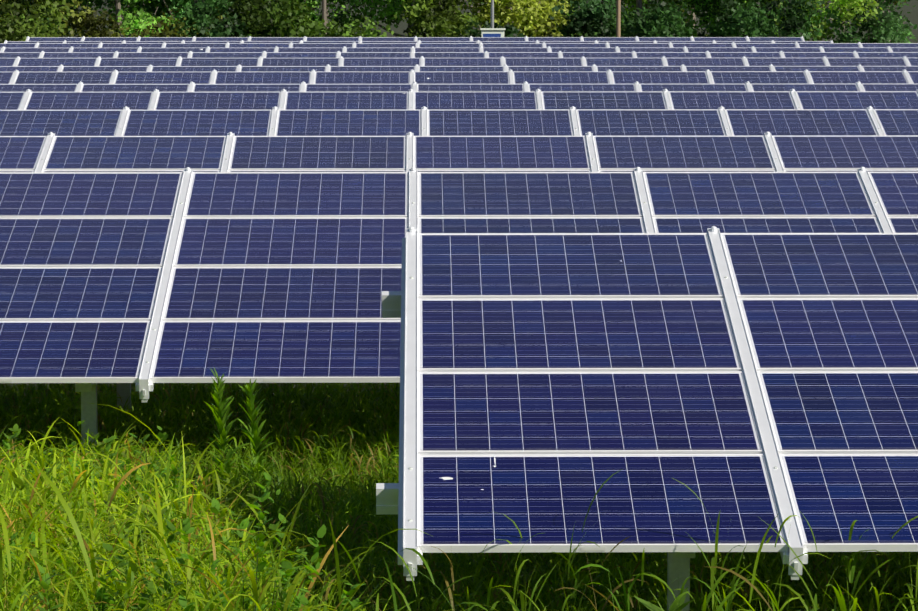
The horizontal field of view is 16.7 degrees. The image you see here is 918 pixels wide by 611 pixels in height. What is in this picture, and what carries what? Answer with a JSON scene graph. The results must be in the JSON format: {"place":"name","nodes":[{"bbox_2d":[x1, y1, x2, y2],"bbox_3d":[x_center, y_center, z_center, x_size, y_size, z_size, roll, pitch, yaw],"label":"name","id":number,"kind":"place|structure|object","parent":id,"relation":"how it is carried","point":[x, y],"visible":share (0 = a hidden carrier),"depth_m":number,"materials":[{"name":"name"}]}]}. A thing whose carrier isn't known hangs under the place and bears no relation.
{"place":"outdoors","nodes":[
{"label":"outdoors","id":0,"kind":"place"},
{"bbox_2d":[0,383,917,610],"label":"grass","id":1,"kind":"structure","parent":0,"point":[490,598],"depth_m":15.86,"materials":[{"name":"green plant"}]},
{"bbox_2d":[0,0,917,610],"bbox_3d":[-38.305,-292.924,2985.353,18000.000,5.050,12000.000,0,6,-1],"label":"terrain","id":2,"kind":"structure","parent":0,"point":[402,26],"depth_m":751.66,"materials":[{"name":"plant"}]},
{"bbox_2d":[1,0,60,40],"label":"shrub","id":3,"kind":"object","parent":2,"relation":"on","point":[23,2],"visible":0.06,"depth_m":170.78,"materials":[{"name":"green plant"}]},
{"bbox_2d":[0,452,62,478],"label":"bushy weed","id":4,"kind":"object","parent":2,"relation":"on","point":[49,461],"depth_m":17.50,"materials":[{"name":"green plant"}]},
{"bbox_2d":[1,423,62,525],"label":"bushy weed","id":5,"kind":"object","parent":2,"relation":"on","point":[16,430],"visible":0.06,"depth_m":15.80,"materials":[{"name":"green plant"}]},
{"bbox_2d":[0,0,73,42],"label":"shrub","id":6,"kind":"object","parent":2,"relation":"on","point":[8,26],"visible":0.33,"depth_m":167.16,"materials":[{"name":"green plant"}]},
{"bbox_2d":[0,0,75,28],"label":"tree","id":7,"kind":"object","parent":2,"relation":"on","point":[36,1],"visible":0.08,"depth_m":173.73,"materials":[{"name":"green plant"}]},
{"bbox_2d":[1,4,82,38],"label":"shrub","id":8,"kind":"object","parent":2,"relation":"on","point":[62,22],"visible":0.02,"depth_m":171.75,"materials":[{"name":"green plant"}]},
{"bbox_2d":[0,420,84,505],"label":"bushy weed","id":9,"kind":"object","parent":2,"relation":"on","point":[79,423],"visible":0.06,"depth_m":16.60,"materials":[{"name":"green plant"}]},
{"bbox_2d":[0,532,102,610],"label":"bushy weed","id":10,"kind":"object","parent":2,"relation":"on","point":[13,536],"visible":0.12,"depth_m":13.06,"materials":[{"name":"green plant"}]},
{"bbox_2d":[4,0,111,13],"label":"tree","id":11,"kind":"object","parent":2,"relation":"on","point":[75,9],"visible":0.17,"depth_m":202.23,"materials":[{"name":"green plant"}]},
{"bbox_2d":[29,460,101,492],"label":"broadleaf weed","id":12,"kind":"object","parent":2,"relation":"on","point":[94,465],"visible":0.02,"depth_m":16.57,"materials":[{"name":"green plant"}]},
{"bbox_2d":[9,548,136,610],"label":"bushy weed","id":13,"kind":"object","parent":2,"relation":"on","point":[33,553],"visible":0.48,"depth_m":12.44,"materials":[{"name":"green plant"}]},
{"bbox_2d":[45,0,129,36],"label":"shrub","id":14,"kind":"object","parent":2,"relation":"on","point":[83,20],"visible":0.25,"depth_m":169.11,"materials":[{"name":"green plant"}]},
{"bbox_2d":[15,558,184,610],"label":"bushy weed","id":15,"kind":"object","parent":2,"relation":"on","point":[151,588],"visible":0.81,"depth_m":12.00,"materials":[{"name":"green plant"}]},
{"bbox_2d":[30,518,177,610],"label":"bushy weed","id":16,"kind":"object","parent":2,"relation":"on","point":[100,595],"visible":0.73,"depth_m":12.07,"materials":[{"name":"green plant"}]},
{"bbox_2d":[75,444,139,486],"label":"bushy weed","id":17,"kind":"object","parent":2,"relation":"on","point":[118,460],"visible":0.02,"depth_m":16.52,"materials":[{"name":"green plant"}]},
{"bbox_2d":[12,472,204,601],"bbox_3d":[-1.583,1.285,13.965,0.800,1.154,0.551,-6,8,-45],"label":"bushy weed","id":18,"kind":"object","parent":2,"relation":"on","point":[18,482],"visible":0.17,"depth_m":14.01,"materials":[{"name":"green plant"}]},
{"bbox_2d":[62,432,158,527],"bbox_3d":[-1.714,1.162,15.770,0.429,1.041,0.523,2,6,21],"label":"bushy weed","id":19,"kind":"object","parent":2,"relation":"on","point":[96,436],"visible":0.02,"depth_m":15.75,"materials":[{"name":"green plant"}]},
{"bbox_2d":[59,0,176,36],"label":"bush","id":20,"kind":"object","parent":2,"relation":"on","point":[131,20],"visible":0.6,"depth_m":172.51,"materials":[{"name":"green plant"}]},
{"bbox_2d":[68,433,177,549],"bbox_3d":[-1.653,1.186,15.427,0.577,1.062,0.680,0,6,-1],"label":"bushy weed","id":21,"kind":"object","parent":2,"relation":"on","point":[126,490],"visible":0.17,"depth_m":15.35,"materials":[{"name":"green plant"}]},
{"bbox_2d":[82,436,163,476],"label":"weed","id":22,"kind":"object","parent":2,"relation":"on","point":[122,453],"visible":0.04,"depth_m":17.27,"materials":[{"name":"green plant"}]},
{"bbox_2d":[54,484,211,595],"bbox_3d":[-1.358,1.324,13.698,0.636,1.130,0.699,-4,7,-36],"label":"bushy weed","id":23,"kind":"object","parent":2,"relation":"on","point":[111,526],"visible":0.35,"depth_m":13.59,"materials":[{"name":"green plant"}]},
{"bbox_2d":[77,511,206,610],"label":"bushy weed","id":24,"kind":"object","parent":2,"relation":"on","point":[124,536],"visible":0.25,"depth_m":13.42,"materials":[{"name":"green plant"}]},
{"bbox_2d":[89,435,201,535],"bbox_3d":[-1.553,1.198,15.550,0.576,1.014,0.750,0,6,-1],"label":"bushy weed","id":25,"kind":"object","parent":2,"relation":"on","point":[108,446],"visible":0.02,"depth_m":15.52,"materials":[{"name":"green plant"}]},
{"bbox_2d":[100,454,192,504],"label":"bushy weed","id":26,"kind":"object","parent":2,"relation":"on","point":[175,464],"visible":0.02,"depth_m":16.34,"materials":[{"name":"green plant"}]},
{"bbox_2d":[118,453,206,492],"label":"bushy weed","id":27,"kind":"object","parent":2,"relation":"on","point":[166,458],"depth_m":17.48,"materials":[{"name":"green plant"}]},
{"bbox_2d":[82,0,244,36],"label":"tree","id":28,"kind":"object","parent":2,"relation":"on","point":[147,7],"visible":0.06,"depth_m":184.83,"materials":[{"name":"green plant"}]},
{"bbox_2d":[120,426,207,520],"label":"bushy weed","id":29,"kind":"object","parent":2,"relation":"on","point":[164,436],"visible":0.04,"depth_m":16.45,"materials":[{"name":"green plant"}]},
{"bbox_2d":[131,15,209,36],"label":"shrub","id":30,"kind":"object","parent":2,"relation":"on","point":[166,31],"visible":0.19,"depth_m":164.77,"materials":[{"name":"green plant"}]},
{"bbox_2d":[114,498,270,601],"bbox_3d":[-1.136,1.344,13.644,0.685,1.102,0.600,-1,6,-12],"label":"bushy weed","id":31,"kind":"object","parent":2,"relation":"on","point":[215,507],"visible":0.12,"depth_m":13.42,"materials":[{"name":"green plant"}]},
{"bbox_2d":[139,0,257,30],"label":"tree","id":32,"kind":"object","parent":2,"relation":"on","point":[172,3],"visible":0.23,"depth_m":175.65,"materials":[{"name":"green plant"}]},
{"bbox_2d":[155,0,241,22],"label":"tree","id":33,"kind":"object","parent":2,"relation":"on","point":[163,14],"visible":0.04,"depth_m":197.50,"materials":[{"name":"green plant"}]},
{"bbox_2d":[154,520,253,577],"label":"broadleaf weed","id":34,"kind":"object","parent":2,"relation":"on","point":[236,535],"visible":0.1,"depth_m":14.58,"materials":[{"name":"green plant"}]},
{"bbox_2d":[161,470,257,561],"bbox_3d":[-1.311,1.254,16.166,0.505,0.780,0.510,-1,6,-13],"label":"weed plant","id":35,"kind":"object","parent":2,"relation":"on","point":[225,491],"visible":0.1,"depth_m":16.06,"materials":[{"name":"green plant"}]},
{"bbox_2d":[169,0,258,36],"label":"shrub","id":36,"kind":"object","parent":2,"relation":"on","point":[199,16],"visible":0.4,"depth_m":165.26,"materials":[{"name":"green plant"}]},
{"bbox_2d":[160,464,280,578],"bbox_3d":[-1.148,1.269,14.983,0.576,0.984,0.449,0,6,-1],"label":"bushy weed","id":37,"kind":"object","parent":2,"relation":"on","point":[267,477],"visible":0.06,"depth_m":15.06,"materials":[{"name":"green plant"}]},
{"bbox_2d":[204,368,247,502],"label":"horseweed","id":38,"kind":"object","parent":2,"relation":"on","point":[219,412],"visible":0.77,"depth_m":19.07,"materials":[{"name":"green plant"}]},
{"bbox_2d":[149,521,322,610],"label":"bushy weed","id":39,"kind":"object","parent":2,"relation":"on","point":[274,527],"visible":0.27,"depth_m":12.68,"materials":[{"name":"green plant"}]},
{"bbox_2d":[201,547,311,607],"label":"bushy weed","id":40,"kind":"object","parent":2,"relation":"on","point":[300,551],"visible":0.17,"depth_m":13.36,"materials":[{"name":"green plant"}]},
{"bbox_2d":[239,379,274,492],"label":"horseweed","id":41,"kind":"object","parent":2,"relation":"on","point":[254,438],"visible":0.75,"depth_m":19.27,"materials":[{"name":"green plant"}]},
{"bbox_2d":[211,0,326,36],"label":"shrub","id":42,"kind":"object","parent":2,"relation":"on","point":[260,17],"visible":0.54,"depth_m":166.41,"materials":[{"name":"green plant"}]},
{"bbox_2d":[176,482,364,610],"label":"bushy weed","id":43,"kind":"object","parent":2,"relation":"on","point":[187,528],"visible":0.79,"depth_m":12.17,"materials":[{"name":"green plant"}]},
{"bbox_2d":[244,1,300,36],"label":"shrub","id":44,"kind":"object","parent":2,"relation":"on","point":[265,32],"visible":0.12,"depth_m":168.09,"materials":[{"name":"green plant"}]},
{"bbox_2d":[223,0,336,34],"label":"tree","id":45,"kind":"object","parent":2,"relation":"on","point":[314,17],"visible":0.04,"depth_m":187.85,"materials":[{"name":"green plant"}]},
{"bbox_2d":[322,0,326,33],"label":"tree","id":46,"kind":"object","parent":2,"relation":"on","point":[324,16],"visible":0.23,"depth_m":174.65,"materials":[{"name":"brown plant"}]},
{"bbox_2d":[298,0,355,34],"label":"tree","id":47,"kind":"object","parent":2,"relation":"on","point":[327,11],"visible":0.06,"depth_m":214.52,"materials":[{"name":"green plant"}]},
{"bbox_2d":[280,0,385,26],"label":"tree","id":48,"kind":"object","parent":2,"relation":"on","point":[331,6],"visible":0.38,"depth_m":197.55,"materials":[{"name":"green plant"}]},
{"bbox_2d":[301,15,393,36],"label":"shrub","id":49,"kind":"object","parent":2,"relation":"on","point":[329,31],"visible":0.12,"depth_m":166.77,"materials":[{"name":"green plant"}]},
{"bbox_2d":[329,0,470,36],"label":"tree","id":50,"kind":"object","parent":2,"relation":"on","point":[341,24],"visible":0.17,"depth_m":185.00,"materials":[{"name":"green plant"}]},
{"bbox_2d":[342,0,470,36],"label":"tree","id":51,"kind":"object","parent":2,"relation":"on","point":[389,12],"visible":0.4,"depth_m":179.16,"materials":[{"name":"green plant"}]},
{"bbox_2d":[26,36,804,40],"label":"solar table row","id":52,"kind":"object","parent":2,"relation":"on","point":[416,38],"visible":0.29,"depth_m":96.05,"materials":[{"name":"blue glass"}]},
{"bbox_2d":[4,40,833,42],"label":"solar table row","id":53,"kind":"object","parent":2,"relation":"on","point":[419,41],"visible":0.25,"depth_m":90.12,"materials":[{"name":"blue glass"}]},
{"bbox_2d":[393,0,484,36],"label":"shrub","id":54,"kind":"object","parent":2,"relation":"on","point":[433,24],"visible":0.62,"depth_m":169.63,"materials":[{"name":"green plant"}]},
{"bbox_2d":[0,167,917,455],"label":"solar table row","id":55,"kind":"object","parent":2,"relation":"on","point":[142,281],"visible":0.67,"depth_m":22.25,"materials":[{"name":"blue glass"}]},
{"bbox_2d":[0,132,917,171],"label":"solar table row","id":56,"kind":"object","parent":2,"relation":"on","point":[232,152],"visible":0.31,"depth_m":29.18,"materials":[{"name":"blue glass"}]},
{"bbox_2d":[0,106,917,135],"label":"solar table row","id":57,"kind":"object","parent":2,"relation":"on","point":[574,121],"visible":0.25,"depth_m":35.29,"materials":[{"name":"blue glass"}]},
{"bbox_2d":[0,89,917,109],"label":"solar table row","id":58,"kind":"object","parent":2,"relation":"on","point":[156,99],"visible":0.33,"depth_m":41.42,"materials":[{"name":"blue glass"}]},
{"bbox_2d":[0,69,917,83],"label":"solar table row","id":59,"kind":"object","parent":2,"relation":"on","point":[707,76],"visible":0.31,"depth_m":53.56,"materials":[{"name":"blue glass"}]},
{"bbox_2d":[0,56,917,65],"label":"solar table row","id":60,"kind":"object","parent":2,"relation":"on","point":[501,61],"visible":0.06,"depth_m":65.72,"materials":[{"name":"blue glass"}]},
{"bbox_2d":[0,81,917,91],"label":"solar table row","id":61,"kind":"object","parent":2,"relation":"on","point":[192,86],"visible":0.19,"depth_m":47.66,"materials":[{"name":"blue glass"}]},
{"bbox_2d":[0,51,917,57],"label":"solar table row","id":62,"kind":"object","parent":2,"relation":"on","point":[413,54],"visible":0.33,"depth_m":71.85,"materials":[{"name":"blue glass"}]},
{"bbox_2d":[0,64,917,71],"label":"solar table row","id":63,"kind":"object","parent":2,"relation":"on","point":[415,68],"visible":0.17,"depth_m":59.79,"materials":[{"name":"blue glass"}]},
{"bbox_2d":[0,42,917,47],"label":"solar table row","id":64,"kind":"object","parent":2,"relation":"on","point":[459,45],"visible":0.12,"depth_m":83.96,"materials":[{"name":"blue glass"}]},
{"bbox_2d":[0,46,917,51],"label":"solar table row","id":65,"kind":"object","parent":2,"relation":"on","point":[480,49],"visible":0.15,"depth_m":77.91,"materials":[{"name":"blue glass"}]},
{"bbox_2d":[463,2,486,32],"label":"tree","id":66,"kind":"object","parent":2,"relation":"on","point":[477,11],"visible":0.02,"depth_m":199.96,"materials":[{"name":"green plant"}]},
{"bbox_2d":[491,0,493,27],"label":"pole","id":67,"kind":"object","parent":2,"relation":"on","point":[492,13],"depth_m":107.45,"materials":[{"name":"metal"}]},
{"bbox_2d":[480,28,505,36],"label":"electrical cabinet","id":68,"kind":"object","parent":2,"relation":"on","point":[492,32],"visible":0.1,"depth_m":103.57,"materials":[{"name":"metal"}]},
{"bbox_2d":[455,19,532,36],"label":"shrub","id":69,"kind":"object","parent":2,"relation":"on","point":[511,30],"visible":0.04,"depth_m":167.56,"materials":[{"name":"green plant"}]},
{"bbox_2d":[457,0,570,36],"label":"tree","id":70,"kind":"object","parent":2,"relation":"on","point":[534,20],"visible":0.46,"depth_m":172.76,"materials":[{"name":"green plant"}]},
{"bbox_2d":[500,0,580,36],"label":"tree","id":71,"kind":"object","parent":2,"relation":"on","point":[565,15],"visible":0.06,"depth_m":183.74,"materials":[{"name":"green plant"}]},
{"bbox_2d":[571,32,615,36],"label":"shrub","id":72,"kind":"object","parent":2,"relation":"on","point":[579,34],"depth_m":166.89,"materials":[{"name":"green plant"}]},
{"bbox_2d":[547,0,643,36],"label":"tree","id":73,"kind":"object","parent":2,"relation":"on","point":[589,14],"visible":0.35,"depth_m":170.10,"materials":[{"name":"green plant"}]},
{"bbox_2d":[616,0,620,36],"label":"utility pole","id":74,"kind":"object","parent":2,"relation":"on","point":[618,18],"depth_m":149.36,"materials":[{"name":"brown wood"}]},
{"bbox_2d":[577,0,686,35],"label":"tree","id":75,"kind":"object","parent":2,"relation":"on","point":[655,3],"visible":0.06,"depth_m":200.52,"materials":[{"name":"green plant"}]},
{"bbox_2d":[609,11,656,36],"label":"shrub","id":76,"kind":"object","parent":2,"relation":"on","point":[622,33],"depth_m":170.99,"materials":[{"name":"green plant"}]},
{"bbox_2d":[635,0,642,35],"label":"tree","id":77,"kind":"object","parent":2,"relation":"on","point":[638,3],"visible":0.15,"depth_m":177.29,"materials":[{"name":"green plant"}]},
{"bbox_2d":[376,226,917,610],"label":"solar table row","id":78,"kind":"object","parent":2,"relation":"on","point":[552,383],"visible":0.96,"depth_m":15.42,"materials":[{"name":"blue glass"}]},
{"bbox_2d":[613,0,690,23],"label":"tree","id":79,"kind":"object","parent":2,"relation":"on","point":[628,3],"visible":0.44,"depth_m":187.67,"materials":[{"name":"green plant"}]},
{"bbox_2d":[621,0,693,36],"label":"shrub","id":80,"kind":"object","parent":2,"relation":"on","point":[655,20],"visible":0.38,"depth_m":168.70,"materials":[{"name":"green plant"}]},
{"bbox_2d":[634,587,695,610],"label":"broadleaf weed","id":81,"kind":"object","parent":2,"relation":"on","point":[653,607],"visible":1,"depth_m":13.19,"materials":[{"name":"green plant"}]},
{"bbox_2d":[667,1,708,35],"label":"tree","id":82,"kind":"object","parent":2,"relation":"on","point":[694,17],"depth_m":213.73,"materials":[{"name":"green plant"}]},
{"bbox_2d":[674,0,787,36],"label":"tree","id":83,"kind":"object","parent":2,"relation":"on","point":[703,6],"visible":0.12,"depth_m":176.42,"materials":[{"name":"green plant"}]},
{"bbox_2d":[698,0,786,36],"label":"shrub","id":84,"kind":"object","parent":2,"relation":"on","point":[717,29],"visible":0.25,"depth_m":171.80,"materials":[{"name":"green plant"}]},
{"bbox_2d":[683,0,807,30],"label":"tree","id":85,"kind":"object","parent":2,"relation":"on","point":[745,2],"visible":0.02,"depth_m":185.75,"materials":[{"name":"green plant"}]},
{"bbox_2d":[728,0,824,40],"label":"shrub","id":86,"kind":"object","parent":2,"relation":"on","point":[791,23],"visible":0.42,"depth_m":165.14,"materials":[{"name":"green plant"}]},
{"bbox_2d":[753,0,882,40],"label":"tree","id":87,"kind":"object","parent":2,"relation":"on","point":[849,5],"visible":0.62,"depth_m":171.90,"materials":[{"name":"green plant"}]},
{"bbox_2d":[808,0,906,37],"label":"tree","id":88,"kind":"object","parent":2,"relation":"on","point":[894,2],"visible":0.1,"depth_m":195.81,"materials":[{"name":"green plant"}]},
{"bbox_2d":[806,0,916,42],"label":"shrub","id":89,"kind":"object","parent":2,"relation":"on","point":[874,26],"visible":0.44,"depth_m":172.54,"materials":[{"name":"green plant"}]},
{"bbox_2d":[826,0,917,42],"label":"tree","id":90,"kind":"object","parent":2,"relation":"on","point":[905,26],"visible":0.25,"depth_m":188.31,"materials":[{"name":"green plant"}]},
{"bbox_2d":[856,0,911,37],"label":"tree","id":91,"kind":"object","parent":2,"relation":"on","point":[885,11],"visible":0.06,"depth_m":221.51,"materials":[{"name":"green plant"}]}
]}

